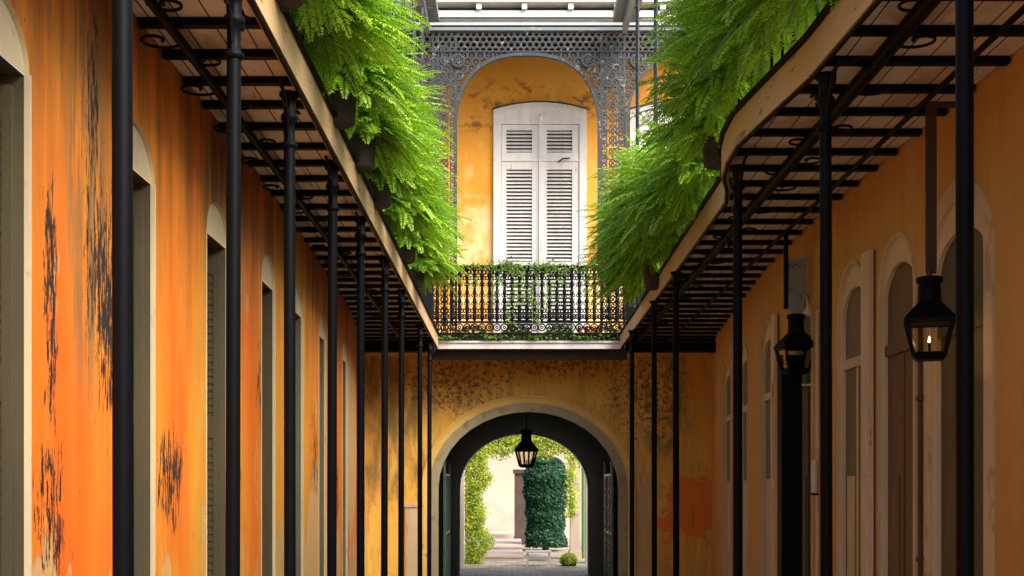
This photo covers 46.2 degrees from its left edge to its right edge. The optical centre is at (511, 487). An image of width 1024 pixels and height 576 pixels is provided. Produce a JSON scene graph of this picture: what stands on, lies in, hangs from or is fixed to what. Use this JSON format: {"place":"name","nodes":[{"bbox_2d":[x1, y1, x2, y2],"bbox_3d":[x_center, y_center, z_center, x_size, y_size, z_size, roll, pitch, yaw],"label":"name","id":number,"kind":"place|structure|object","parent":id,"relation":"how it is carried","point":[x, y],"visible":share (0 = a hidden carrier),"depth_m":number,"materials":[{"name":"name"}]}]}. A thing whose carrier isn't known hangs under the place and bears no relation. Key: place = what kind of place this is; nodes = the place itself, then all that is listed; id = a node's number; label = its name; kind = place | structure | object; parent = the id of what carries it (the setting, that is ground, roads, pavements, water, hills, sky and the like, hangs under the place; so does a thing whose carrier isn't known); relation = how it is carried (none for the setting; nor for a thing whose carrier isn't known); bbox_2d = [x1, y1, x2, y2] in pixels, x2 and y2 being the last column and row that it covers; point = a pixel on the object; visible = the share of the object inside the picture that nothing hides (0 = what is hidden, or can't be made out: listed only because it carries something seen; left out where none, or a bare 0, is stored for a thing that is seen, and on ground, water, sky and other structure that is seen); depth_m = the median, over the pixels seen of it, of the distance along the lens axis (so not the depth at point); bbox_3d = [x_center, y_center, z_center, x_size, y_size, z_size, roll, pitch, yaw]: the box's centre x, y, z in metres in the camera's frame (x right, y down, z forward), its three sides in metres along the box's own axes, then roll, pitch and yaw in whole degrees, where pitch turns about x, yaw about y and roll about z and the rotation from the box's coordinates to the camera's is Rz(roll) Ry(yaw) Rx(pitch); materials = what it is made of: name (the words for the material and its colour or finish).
{"place":"outdoors","nodes":[
{"label":"outdoors","id":0,"kind":"place"},
{"bbox_2d":[133,44,711,575],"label":"stucco building","id":1,"kind":"structure","parent":0,"point":[525,148],"depth_m":22.07,"materials":[{"name":"paint"}]},
{"bbox_2d":[404,503,423,575],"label":"side door","id":2,"kind":"structure","parent":1,"relation":"in","point":[411,509],"depth_m":22.02,"materials":[{"name":"beige paint"}]},
{"bbox_2d":[443,460,449,575],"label":"iron gate","id":3,"kind":"structure","parent":1,"relation":"attached to","point":[446,524],"depth_m":22.84,"materials":[{"name":"metal"}]},
{"bbox_2d":[514,415,538,467],"bbox_3d":[0.274,-0.890,22.860,0.468,1.006,0.468,0,0,0],"label":"hanging lantern","id":4,"kind":"object","parent":1,"relation":"hanging from","point":[526,444],"visible":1,"depth_m":22.77,"materials":[{"name":"black metal"}]},
{"bbox_2d":[432,341,626,359],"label":"balcony","id":5,"kind":"structure","parent":1,"relation":"attached to","point":[528,350],"depth_m":21.00,"materials":[{"name":"white paint"}]},
{"bbox_2d":[402,0,438,115],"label":"gallery frame","id":6,"kind":"object","parent":5,"relation":"on","point":[428,9],"visible":0.24,"depth_m":19.25,"materials":[{"name":"grey metal"}]},
{"bbox_2d":[438,324,486,340],"bbox_3d":[-0.868,-2.684,20.709,0.893,0.314,0.351,0,0,0],"label":"planter box","id":7,"kind":"object","parent":5,"relation":"on","point":[466,337],"visible":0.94,"depth_m":20.66,"materials":[{"name":"ceramic"}]},
{"bbox_2d":[484,323,530,340],"bbox_3d":[-0.082,-2.680,20.709,0.829,0.318,0.349,0,0,0],"label":"planter box","id":8,"kind":"object","parent":5,"relation":"on","point":[506,337],"visible":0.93,"depth_m":20.67,"materials":[{"name":"ceramic"}]},
{"bbox_2d":[433,265,625,333],"bbox_3d":[0.384,-3.225,20.574,3.512,1.172,0.082,0,0,0],"label":"balcony railing","id":9,"kind":"object","parent":5,"relation":"on","point":[519,317],"visible":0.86,"depth_m":20.56,"materials":[{"name":"black metal"}]},
{"bbox_2d":[447,254,602,326],"bbox_3d":[0.366,-3.376,20.565,3.200,1.259,0.235,0,0,0],"label":"climbing vine","id":10,"kind":"object","parent":9,"relation":"attached to","point":[508,268],"visible":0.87,"depth_m":20.52,"materials":[{"name":"green plant"}]},
{"bbox_2d":[401,31,676,340],"bbox_3d":[0.262,-5.194,20.690,8.445,5.373,0.100,0,0,0],"label":"iron lace screen","id":11,"kind":"object","parent":5,"relation":"on","point":[589,63],"visible":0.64,"depth_m":20.68,"materials":[{"name":"grey metal"}]},
{"bbox_2d":[528,325,573,340],"bbox_3d":[0.674,-2.679,20.706,0.821,0.302,0.360,0,0,0],"label":"planter box","id":12,"kind":"object","parent":5,"relation":"on","point":[549,337],"visible":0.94,"depth_m":20.68,"materials":[{"name":"ceramic"}]},
{"bbox_2d":[572,324,619,340],"bbox_3d":[1.467,-2.683,20.704,0.887,0.313,0.349,0,0,0],"label":"planter box","id":13,"kind":"object","parent":5,"relation":"on","point":[585,337],"visible":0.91,"depth_m":20.64,"materials":[{"name":"ceramic"}]},
{"bbox_2d":[399,0,682,56],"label":"eaves cornice","id":14,"kind":"structure","parent":1,"relation":"attached to","point":[525,15],"depth_m":20.63,"materials":[{"name":"grey paint"}]},
{"bbox_2d":[604,461,612,575],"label":"iron gate","id":15,"kind":"structure","parent":1,"relation":"attached to","point":[608,524],"depth_m":22.70,"materials":[{"name":"metal"}]},
{"bbox_2d":[464,438,580,538],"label":"garden wall","id":16,"kind":"structure","parent":0,"point":[498,496],"depth_m":52.00,"materials":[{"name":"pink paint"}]},
{"bbox_2d":[458,539,589,575],"bbox_3d":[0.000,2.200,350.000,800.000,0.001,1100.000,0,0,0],"label":"ground","id":17,"kind":"structure","parent":0,"point":[511,568],"depth_m":33.21,"materials":[{"name":"stone"}]},
{"bbox_2d":[112,0,133,575],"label":"iron post","id":18,"kind":"object","parent":17,"relation":"on","point":[122,330],"visible":1,"depth_m":4.13,"materials":[{"name":"black metal"}]},
{"bbox_2d":[0,0,356,575],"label":"stucco building","id":19,"kind":"structure","parent":17,"relation":"on","point":[56,306],"depth_m":6.63,"materials":[{"name":"orange paint"}]},
{"bbox_2d":[133,0,439,353],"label":"iron gallery","id":20,"kind":"object","parent":19,"relation":"attached to","point":[189,37],"visible":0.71,"depth_m":8.14,"materials":[{"name":"black metal"}]},
{"bbox_2d":[276,0,381,42],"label":"fern","id":21,"kind":"object","parent":20,"relation":"on","point":[288,5],"visible":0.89,"depth_m":6.86,"materials":[{"name":"green plant"}]},
{"bbox_2d":[291,0,430,95],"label":"fern","id":22,"kind":"object","parent":20,"relation":"on","point":[323,51],"visible":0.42,"depth_m":7.63,"materials":[{"name":"green plant"}]},
{"bbox_2d":[290,11,433,317],"bbox_3d":[-1.333,-3.106,7.596,0.051,1.022,25.992,0,0,0],"label":"iron railing","id":23,"kind":"object","parent":20,"relation":"on","point":[428,298],"visible":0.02,"depth_m":19.13,"materials":[{"name":"black metal"}]},
{"bbox_2d":[347,0,406,56],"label":"fern","id":24,"kind":"object","parent":23,"relation":"attached to","point":[382,11],"visible":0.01,"depth_m":8.09,"materials":[{"name":"green plant"}]},
{"bbox_2d":[379,0,408,49],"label":"fern","id":25,"kind":"object","parent":23,"relation":"attached to","point":[392,24],"depth_m":8.61,"materials":[{"name":"green plant"}]},
{"bbox_2d":[379,7,420,114],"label":"fern","id":26,"kind":"object","parent":23,"relation":"attached to","point":[403,79],"visible":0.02,"depth_m":9.39,"materials":[{"name":"green plant"}]},
{"bbox_2d":[389,34,438,151],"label":"fern","id":27,"kind":"object","parent":23,"relation":"attached to","point":[416,85],"visible":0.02,"depth_m":10.28,"materials":[{"name":"green plant"}]},
{"bbox_2d":[401,63,444,143],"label":"fern","id":28,"kind":"object","parent":23,"relation":"attached to","point":[433,71],"depth_m":11.05,"materials":[{"name":"green plant"}]},
{"bbox_2d":[406,100,453,185],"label":"fern","id":29,"kind":"object","parent":23,"relation":"attached to","point":[441,146],"visible":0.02,"depth_m":12.06,"materials":[{"name":"green plant"}]},
{"bbox_2d":[425,133,452,201],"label":"fern","id":30,"kind":"object","parent":23,"relation":"attached to","point":[437,156],"depth_m":12.99,"materials":[{"name":"green plant"}]},
{"bbox_2d":[430,173,457,233],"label":"fern","id":31,"kind":"object","parent":23,"relation":"attached to","point":[450,205],"visible":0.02,"depth_m":14.07,"materials":[{"name":"green plant"}]},
{"bbox_2d":[437,194,459,249],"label":"fern","id":32,"kind":"object","parent":23,"relation":"attached to","point":[448,223],"visible":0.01,"depth_m":15.15,"materials":[{"name":"green plant"}]},
{"bbox_2d":[438,202,473,259],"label":"fern","id":33,"kind":"object","parent":23,"relation":"attached to","point":[459,237],"visible":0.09,"depth_m":16.27,"materials":[{"name":"green plant"}]},
{"bbox_2d":[322,0,438,134],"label":"fern","id":34,"kind":"object","parent":20,"relation":"on","point":[344,95],"visible":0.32,"depth_m":8.48,"materials":[{"name":"green plant"}]},
{"bbox_2d":[345,55,454,188],"bbox_3d":[-1.141,-3.014,9.820,1.324,1.063,1.193,-2,-3,-6],"label":"fern","id":35,"kind":"object","parent":20,"relation":"on","point":[370,139],"visible":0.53,"depth_m":9.74,"materials":[{"name":"green plant"}]},
{"bbox_2d":[365,121,457,214],"bbox_3d":[-1.146,-3.067,11.059,1.311,0.994,1.223,-2,3,9],"label":"fern","id":36,"kind":"object","parent":20,"relation":"on","point":[382,186],"visible":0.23,"depth_m":11.01,"materials":[{"name":"green plant"}]},
{"bbox_2d":[382,167,463,250],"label":"fern","id":37,"kind":"object","parent":20,"relation":"on","point":[405,213],"visible":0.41,"depth_m":12.49,"materials":[{"name":"green plant"}]},
{"bbox_2d":[394,192,462,264],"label":"fern","id":38,"kind":"object","parent":20,"relation":"on","point":[408,249],"visible":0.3,"depth_m":13.86,"materials":[{"name":"green plant"}]},
{"bbox_2d":[408,223,472,297],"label":"fern","id":39,"kind":"object","parent":20,"relation":"on","point":[421,267],"visible":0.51,"depth_m":15.51,"materials":[{"name":"green plant"}]},
{"bbox_2d":[365,342,434,352],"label":"cross beam","id":40,"kind":"structure","parent":19,"relation":"attached to","point":[393,347],"depth_m":19.72,"materials":[{"name":"black metal"}]},
{"bbox_2d":[223,0,250,575],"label":"iron post","id":41,"kind":"object","parent":17,"relation":"on","point":[235,17],"visible":1,"depth_m":5.74,"materials":[{"name":"black metal"}]},
{"bbox_2d":[277,76,299,575],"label":"iron post","id":42,"kind":"object","parent":17,"relation":"on","point":[289,120],"visible":1,"depth_m":7.25,"materials":[{"name":"black metal"}]},
{"bbox_2d":[324,155,340,575],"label":"iron post","id":43,"kind":"object","parent":17,"relation":"on","point":[332,188],"visible":1,"depth_m":8.90,"materials":[{"name":"black metal"}]},
{"bbox_2d":[354,211,366,575],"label":"iron post","id":44,"kind":"object","parent":17,"relation":"on","point":[360,236],"visible":1,"depth_m":10.63,"materials":[{"name":"black metal"}]},
{"bbox_2d":[379,255,390,575],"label":"iron post","id":45,"kind":"object","parent":17,"relation":"on","point":[384,275],"visible":0.99,"depth_m":12.57,"materials":[{"name":"black metal"}]},
{"bbox_2d":[396,286,406,575],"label":"iron post","id":46,"kind":"object","parent":17,"relation":"on","point":[401,302],"visible":1,"depth_m":14.47,"materials":[{"name":"black metal"}]},
{"bbox_2d":[416,322,423,575],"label":"iron post","id":47,"kind":"object","parent":17,"relation":"on","point":[419,334],"visible":1,"depth_m":17.50,"materials":[{"name":"black metal"}]},
{"bbox_2d":[426,338,433,575],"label":"iron post","id":48,"kind":"object","parent":17,"relation":"on","point":[429,349],"visible":1,"depth_m":19.41,"materials":[{"name":"black metal"}]},
{"bbox_2d":[471,550,523,559],"bbox_3d":[-0.470,2.136,41.485,1.660,0.122,9.830,0,0,0],"label":"garden step","id":49,"kind":"object","parent":17,"relation":"on","point":[506,555],"visible":0.5,"depth_m":36.98,"materials":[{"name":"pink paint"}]},
{"bbox_2d":[478,539,522,549],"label":"garden step","id":50,"kind":"object","parent":49,"relation":"on","point":[508,544],"visible":0.64,"depth_m":41.63,"materials":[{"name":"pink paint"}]},
{"bbox_2d":[464,538,513,544],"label":"garden step","id":51,"kind":"object","parent":50,"relation":"on","point":[493,538],"depth_m":48.24,"materials":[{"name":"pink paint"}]},
{"bbox_2d":[464,531,513,537],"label":"garden step","id":52,"kind":"object","parent":51,"relation":"on","point":[503,534],"depth_m":48.20,"materials":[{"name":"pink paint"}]},
{"bbox_2d":[513,469,526,544],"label":"stone pillar","id":53,"kind":"structure","parent":17,"relation":"on","point":[520,519],"depth_m":46.60,"materials":[{"name":"stone"}]},
{"bbox_2d":[460,472,586,564],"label":"garden arch","id":54,"kind":"structure","parent":17,"relation":"on","point":[462,523],"depth_m":34.10,"materials":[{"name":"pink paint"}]},
{"bbox_2d":[464,435,579,563],"bbox_3d":[0.277,0.075,34.976,3.518,4.304,0.937,0,0,0],"label":"ivy","id":55,"kind":"object","parent":54,"relation":"attached to","point":[473,527],"visible":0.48,"depth_m":34.74,"materials":[{"name":"green plant"}]},
{"bbox_2d":[526,550,550,565],"bbox_3d":[0.748,1.989,34.000,0.725,0.418,0.500,0,0,0],"label":"garden bench","id":56,"kind":"object","parent":17,"relation":"on","point":[538,551],"visible":1,"depth_m":33.78,"materials":[{"name":"white paint"}]},
{"bbox_2d":[520,455,568,549],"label":"clipped hedge","id":57,"kind":"object","parent":17,"relation":"on","point":[545,510],"visible":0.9,"depth_m":41.45,"materials":[{"name":"green plant"}]},
{"bbox_2d":[559,552,578,565],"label":"shrub","id":58,"kind":"object","parent":17,"relation":"on","point":[568,559],"visible":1,"depth_m":33.70,"materials":[{"name":"green plant"}]},
{"bbox_2d":[568,456,581,559],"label":"pale pillar","id":59,"kind":"structure","parent":17,"relation":"on","point":[575,537],"depth_m":37.00,"materials":[{"name":"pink paint"}]},
{"bbox_2d":[561,453,580,518],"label":"hanging vine","id":60,"kind":"object","parent":59,"relation":"hanging from","point":[570,489],"visible":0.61,"depth_m":36.71,"materials":[{"name":"green plant"}]},
{"bbox_2d":[581,467,584,558],"bbox_3d":[2.237,-0.200,37.500,0.133,4.800,0.140,0,0,0],"label":"drain pipe","id":61,"kind":"object","parent":17,"relation":"on","point":[583,513],"visible":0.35,"depth_m":37.44,"materials":[{"name":"metal"}]},
{"bbox_2d":[628,328,635,575],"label":"iron post","id":62,"kind":"object","parent":17,"relation":"on","point":[632,341],"visible":1,"depth_m":18.22,"materials":[{"name":"black metal"}]},
{"bbox_2d":[649,298,658,575],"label":"iron post","id":63,"kind":"object","parent":17,"relation":"on","point":[654,314],"visible":1,"depth_m":15.35,"materials":[{"name":"black metal"}]},
{"bbox_2d":[670,268,680,575],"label":"iron post","id":64,"kind":"object","parent":17,"relation":"on","point":[675,286],"visible":1,"depth_m":13.29,"materials":[{"name":"black metal"}]},
{"bbox_2d":[728,155,747,575],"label":"iron post","id":65,"kind":"object","parent":17,"relation":"on","point":[737,188],"visible":1,"depth_m":8.90,"materials":[{"name":"black metal"}]},
{"bbox_2d":[773,233,813,575],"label":"lamp post","id":66,"kind":"object","parent":17,"relation":"on","point":[791,370],"visible":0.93,"depth_m":11.32,"materials":[{"name":"black metal"}]},
{"bbox_2d":[810,56,842,575],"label":"iron post","id":67,"kind":"object","parent":17,"relation":"on","point":[825,97],"visible":1,"depth_m":6.92,"materials":[{"name":"black metal"}]},
{"bbox_2d":[712,45,1023,575],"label":"stucco building","id":68,"kind":"structure","parent":17,"relation":"on","point":[878,242],"depth_m":8.88,"materials":[{"name":"orange paint"}]},
{"bbox_2d":[624,342,715,352],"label":"cross beam","id":69,"kind":"structure","parent":68,"relation":"attached to","point":[686,347],"depth_m":19.72,"materials":[{"name":"black metal"}]},
{"bbox_2d":[726,378,729,575],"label":"door","id":70,"kind":"structure","parent":68,"relation":"in","point":[728,391],"depth_m":17.77,"materials":[{"name":"paint"}]},
{"bbox_2d":[742,363,746,575],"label":"door","id":71,"kind":"structure","parent":68,"relation":"in","point":[744,409],"depth_m":15.66,"materials":[{"name":"paint"}]},
{"bbox_2d":[764,341,770,575],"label":"door","id":72,"kind":"structure","parent":68,"relation":"in","point":[767,397],"depth_m":13.51,"materials":[{"name":"paint"}]},
{"bbox_2d":[801,316,810,575],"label":"door","id":73,"kind":"structure","parent":68,"relation":"in","point":[806,378],"depth_m":11.53,"materials":[{"name":"green paint"}]},
{"bbox_2d":[802,311,819,575],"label":"wall pipe","id":74,"kind":"object","parent":68,"relation":"attached to","point":[814,477],"depth_m":10.71,"materials":[{"name":"brown metal"}]},
{"bbox_2d":[618,0,1023,353],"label":"iron gallery","id":75,"kind":"object","parent":68,"relation":"attached to","point":[895,72],"visible":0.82,"depth_m":8.16,"materials":[{"name":"black metal"}]},
{"bbox_2d":[571,222,645,311],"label":"fern","id":76,"kind":"object","parent":75,"relation":"on","point":[603,292],"visible":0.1,"depth_m":16.28,"materials":[{"name":"green plant"}]},
{"bbox_2d":[583,183,633,272],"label":"fern","id":77,"kind":"object","parent":75,"relation":"on","point":[605,230],"visible":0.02,"depth_m":14.45,"materials":[{"name":"green plant"}]},
{"bbox_2d":[592,208,666,302],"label":"fern","id":78,"kind":"object","parent":75,"relation":"on","point":[650,282],"visible":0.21,"depth_m":14.84,"materials":[{"name":"green plant"}]},
{"bbox_2d":[582,194,680,280],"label":"fern","id":79,"kind":"object","parent":75,"relation":"on","point":[664,249],"visible":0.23,"depth_m":13.56,"materials":[{"name":"green plant"}]},
{"bbox_2d":[613,0,657,146],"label":"gallery frame","id":80,"kind":"object","parent":75,"relation":"on","point":[625,12],"visible":0.43,"depth_m":18.34,"materials":[{"name":"grey metal"}]},
{"bbox_2d":[592,141,687,256],"bbox_3d":[1.620,-3.086,12.615,1.574,1.193,1.468,3,2,4],"label":"fern","id":81,"kind":"object","parent":75,"relation":"on","point":[641,224],"visible":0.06,"depth_m":12.53,"materials":[{"name":"green plant"}]},
{"bbox_2d":[594,114,708,246],"bbox_3d":[1.628,-2.951,11.630,1.599,1.284,1.440,0,3,-24],"label":"fern","id":82,"kind":"object","parent":75,"relation":"on","point":[662,213],"visible":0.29,"depth_m":11.52,"materials":[{"name":"green plant"}]},
{"bbox_2d":[634,117,719,224],"bbox_3d":[1.649,-2.934,10.817,1.140,0.880,1.145,-2,0,24],"label":"fern","id":83,"kind":"object","parent":75,"relation":"on","point":[701,177],"visible":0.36,"depth_m":10.90,"materials":[{"name":"green plant"}]},
{"bbox_2d":[627,67,728,181],"bbox_3d":[1.532,-3.015,9.551,1.255,0.910,1.212,1,2,7],"label":"fern","id":84,"kind":"object","parent":75,"relation":"on","point":[704,144],"visible":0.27,"depth_m":9.50,"materials":[{"name":"green plant"}]},
{"bbox_2d":[633,0,776,144],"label":"fern","id":85,"kind":"object","parent":75,"relation":"on","point":[708,96],"visible":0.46,"depth_m":8.51,"materials":[{"name":"green plant"}]},
{"bbox_2d":[626,0,827,320],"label":"iron railing","id":86,"kind":"object","parent":75,"relation":"on","point":[629,310],"visible":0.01,"depth_m":8.65,"materials":[{"name":"black metal"}]},
{"bbox_2d":[578,219,613,270],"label":"fern","id":87,"kind":"object","parent":86,"relation":"attached to","point":[595,261],"visible":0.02,"depth_m":15.91,"materials":[{"name":"green plant"}]},
{"bbox_2d":[575,179,623,260],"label":"fern","id":88,"kind":"object","parent":86,"relation":"attached to","point":[606,233],"visible":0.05,"depth_m":15.09,"materials":[{"name":"green plant"}]},
{"bbox_2d":[591,152,635,247],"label":"fern","id":89,"kind":"object","parent":86,"relation":"attached to","point":[615,158],"visible":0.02,"depth_m":13.72,"materials":[{"name":"green plant"}]},
{"bbox_2d":[587,134,656,231],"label":"fern","id":90,"kind":"object","parent":86,"relation":"attached to","point":[611,193],"visible":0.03,"depth_m":12.88,"materials":[{"name":"green plant"}]},
{"bbox_2d":[640,0,691,102],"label":"fern","id":91,"kind":"object","parent":86,"relation":"attached to","point":[662,49],"visible":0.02,"depth_m":9.44,"materials":[{"name":"green plant"}]},
{"bbox_2d":[657,0,714,36],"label":"fern","id":92,"kind":"object","parent":86,"relation":"attached to","point":[675,6],"visible":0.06,"depth_m":8.35,"materials":[{"name":"green plant"}]},
{"bbox_2d":[642,0,777,74],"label":"fern","id":93,"kind":"object","parent":86,"relation":"attached to","point":[666,22],"depth_m":8.91,"materials":[{"name":"green plant"}]},
{"bbox_2d":[650,0,815,102],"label":"fern","id":94,"kind":"object","parent":75,"relation":"on","point":[745,58],"visible":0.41,"depth_m":7.72,"materials":[{"name":"green plant"}]},
{"bbox_2d":[698,0,826,69],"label":"fern","id":95,"kind":"object","parent":75,"relation":"on","point":[771,10],"visible":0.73,"depth_m":7.03,"materials":[{"name":"green plant"}]},
{"bbox_2d":[816,0,838,14],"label":"fern","id":96,"kind":"object","parent":75,"relation":"on","point":[835,5],"visible":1,"depth_m":6.45,"materials":[{"name":"green plant"}]},
{"bbox_2d":[903,101,955,361],"bbox_3d":[2.622,-1.594,7.443,0.369,1.603,0.306,0,0,17],"label":"hanging lantern","id":97,"kind":"object","parent":75,"relation":"hanging from","point":[930,309],"visible":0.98,"depth_m":7.44,"materials":[{"name":"black metal"}]},
{"bbox_2d":[843,287,860,575],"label":"door","id":98,"kind":"structure","parent":68,"relation":"in","point":[852,364],"depth_m":9.92,"materials":[{"name":"paint"}]},
{"bbox_2d":[885,262,912,575],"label":"door","id":99,"kind":"structure","parent":68,"relation":"in","point":[900,298],"depth_m":8.82,"materials":[{"name":"brown paint"}]},
{"bbox_2d":[916,328,923,575],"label":"wall conduit","id":100,"kind":"object","parent":68,"relation":"attached to","point":[920,399],"depth_m":8.20,"materials":[{"name":"brown metal"}]},
{"bbox_2d":[938,228,982,575],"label":"door","id":101,"kind":"structure","parent":68,"relation":"in","point":[948,364],"depth_m":7.80,"materials":[{"name":"green paint"}]},
{"bbox_2d":[955,0,974,575],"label":"iron post","id":102,"kind":"object","parent":17,"relation":"on","point":[964,239],"visible":1,"depth_m":4.79,"materials":[{"name":"black metal"}]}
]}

